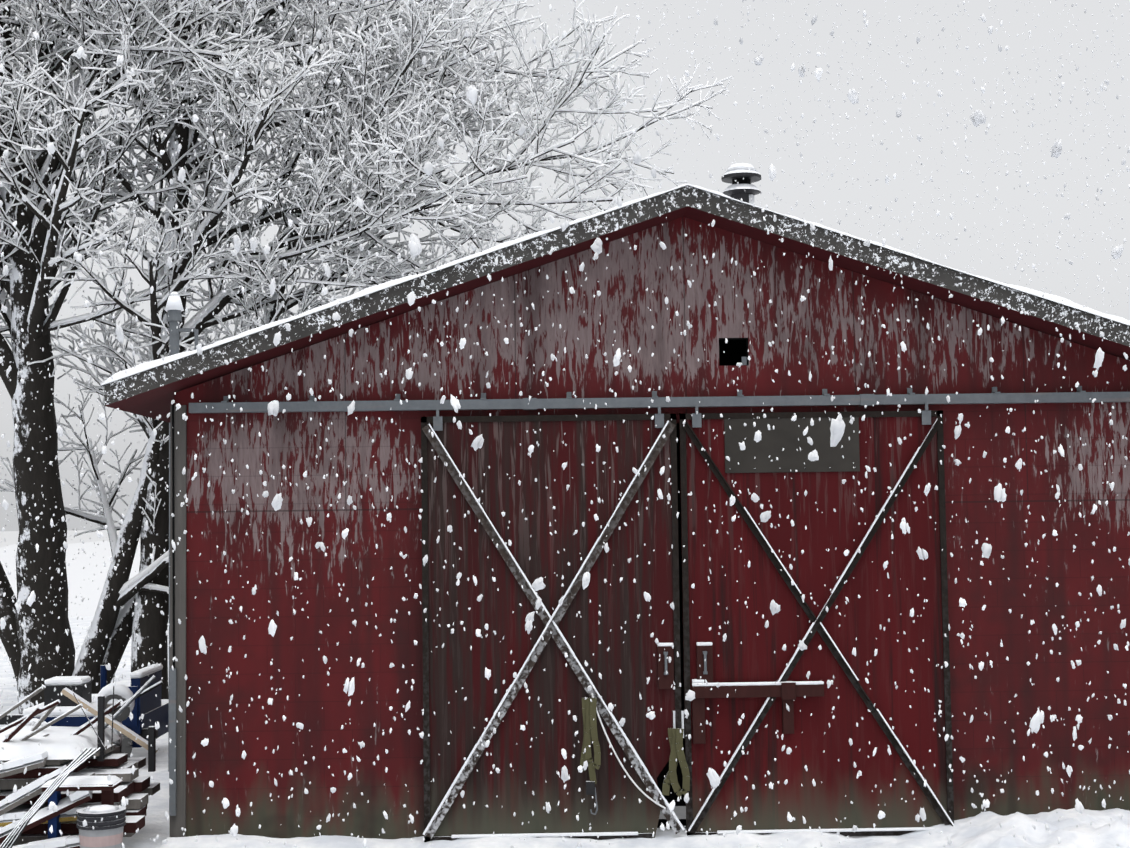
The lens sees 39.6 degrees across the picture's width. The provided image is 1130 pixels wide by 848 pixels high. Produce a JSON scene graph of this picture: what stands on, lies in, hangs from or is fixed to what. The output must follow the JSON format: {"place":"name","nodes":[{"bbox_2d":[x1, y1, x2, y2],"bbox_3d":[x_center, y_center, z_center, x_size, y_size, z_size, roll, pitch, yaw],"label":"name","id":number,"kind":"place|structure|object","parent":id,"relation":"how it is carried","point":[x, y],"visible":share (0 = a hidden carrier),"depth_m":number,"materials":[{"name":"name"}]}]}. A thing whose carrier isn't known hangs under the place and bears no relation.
{"place":"outdoors","nodes":[
{"label":"outdoors","id":0,"kind":"place"},
{"bbox_2d":[0,541,139,616],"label":"snowy field","id":1,"kind":"structure","parent":0,"point":[78,584],"depth_m":39.12,"materials":[{"name":"white snow"}]},
{"bbox_2d":[0,0,1129,847],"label":"falling snow","id":2,"kind":"structure","parent":0,"point":[838,424],"depth_m":6.97,"materials":[{"name":"white snow"}]},
{"bbox_2d":[0,530,1129,847],"bbox_3d":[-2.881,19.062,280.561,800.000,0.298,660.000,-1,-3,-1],"label":"snow ground","id":3,"kind":"structure","parent":0,"point":[982,830],"depth_m":10.85,"materials":[{"name":"white snow"}]},
{"bbox_2d":[0,675,162,847],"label":"lumber pile","id":4,"kind":"object","parent":3,"relation":"on","point":[135,789],"visible":0.75,"depth_m":10.59,"materials":[{"name":"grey wood"}]},
{"bbox_2d":[0,726,122,786],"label":"snow pile","id":5,"kind":"object","parent":4,"relation":"on","point":[59,743],"depth_m":10.69,"materials":[{"name":"white snow"}]},
{"bbox_2d":[0,665,167,757],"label":"blue trailer","id":6,"kind":"object","parent":3,"relation":"on","point":[151,706],"visible":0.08,"depth_m":14.47,"materials":[{"name":"paint"}]},
{"bbox_2d":[23,664,162,715],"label":"snow","id":7,"kind":"structure","parent":6,"relation":"on","point":[77,680],"depth_m":14.48,"materials":[{"name":"white snow"}]},
{"bbox_2d":[105,694,130,753],"bbox_3d":[-3.337,2.377,11.662,0.246,0.803,0.135,-1,-3,-1],"label":"wheel","id":8,"kind":"object","parent":6,"relation":"attached to","point":[123,715],"visible":0.25,"depth_m":11.63,"materials":[{"name":"metal"}]},
{"bbox_2d":[96,683,134,710],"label":"snow","id":9,"kind":"structure","parent":8,"relation":"attached to","point":[125,692],"depth_m":11.63,"materials":[{"name":"white snow"}]},
{"bbox_2d":[76,805,125,847],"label":"bucket","id":10,"kind":"object","parent":3,"relation":"on","point":[106,831],"visible":0.85,"depth_m":10.11,"materials":[{"name":"white plastic"}]},
{"bbox_2d":[83,805,118,812],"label":"snow","id":11,"kind":"structure","parent":10,"relation":"on","point":[101,808],"depth_m":10.18,"materials":[{"name":"white snow"}]},
{"bbox_2d":[0,0,731,713],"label":"tree","id":12,"kind":"object","parent":3,"relation":"on","point":[322,190],"visible":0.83,"depth_m":17.63,"materials":[{"name":"grey plant"}]},
{"bbox_2d":[174,217,1129,838],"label":"barn walls","id":13,"kind":"structure","parent":3,"relation":"on","point":[826,313],"depth_m":11.21,"materials":[{"name":"red wood"}]},
{"bbox_2d":[167,310,197,771],"bbox_3d":[-3.444,1.164,14.120,0.282,4.400,0.140,-1,-3,-1],"label":"service mast","id":14,"kind":"object","parent":13,"relation":"attached to","point":[174,317],"visible":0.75,"depth_m":14.19,"materials":[{"name":"grey metal"}]},
{"bbox_2d":[165,292,183,310],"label":"snow cap","id":15,"kind":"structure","parent":14,"relation":"on","point":[174,302],"depth_m":14.21,"materials":[{"name":"white snow"}]},
{"bbox_2d":[421,407,684,841],"bbox_3d":[-0.096,1.395,11.010,1.819,3.020,0.105,-1,-3,-1],"label":"door","id":16,"kind":"structure","parent":13,"relation":"attached to","point":[453,664],"depth_m":11.02,"materials":[{"name":"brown wood"}]},
{"bbox_2d":[580,693,689,814],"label":"straps and rope","id":17,"kind":"object","parent":16,"relation":"attached to","point":[589,710],"visible":0.96,"depth_m":10.91,"materials":[{"name":"fabric"}]},
{"bbox_2d":[104,186,1129,422],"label":"barn roof","id":18,"kind":"structure","parent":13,"relation":"on","point":[144,393],"depth_m":10.95,"materials":[{"name":"grey metal"}]},
{"bbox_2d":[101,184,1129,386],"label":"roof snow","id":19,"kind":"structure","parent":18,"relation":"on","point":[140,368],"depth_m":10.94,"materials":[{"name":"white snow"}]},
{"bbox_2d":[721,169,760,202],"bbox_3d":[1.417,-1.648,12.555,0.320,0.730,0.320,-1,-3,-1],"label":"roof vent","id":20,"kind":"object","parent":18,"relation":"on","point":[734,190],"visible":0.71,"depth_m":12.48,"materials":[{"name":"metal"}]},
{"bbox_2d":[169,386,1129,836],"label":"barn trim","id":21,"kind":"structure","parent":13,"relation":"attached to","point":[177,754],"depth_m":11.13,"materials":[{"name":"grey metal"}]},
{"bbox_2d":[679,403,954,835],"bbox_3d":[1.766,1.372,11.038,1.870,3.020,0.105,-1,-3,-1],"label":"door","id":22,"kind":"structure","parent":13,"relation":"attached to","point":[826,802],"depth_m":11.04,"materials":[{"name":"red wood"}]},
{"bbox_2d":[451,642,933,837],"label":"snow","id":23,"kind":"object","parent":22,"relation":"attached to","point":[699,682],"depth_m":10.93,"materials":[{"name":"white snow"}]},
{"bbox_2d":[657,417,859,743],"bbox_3d":[1.370,1.081,11.017,1.455,2.290,0.090,-1,-3,-1],"label":"door latch hardware","id":24,"kind":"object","parent":22,"relation":"attached to","point":[785,433],"depth_m":11.10,"materials":[{"name":"grey metal"}]},
{"bbox_2d":[0,0,1129,530],"label":"sky","id":25,"kind":"structure","parent":0,"point":[899,81],"materials":[{"name":"grey"}]},
{"bbox_2d":[725,163,757,203],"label":"chimney snow","id":26,"kind":"structure","parent":0,"point":[738,166],"depth_m":12.49,"materials":[{"name":"white snow"}]}
]}

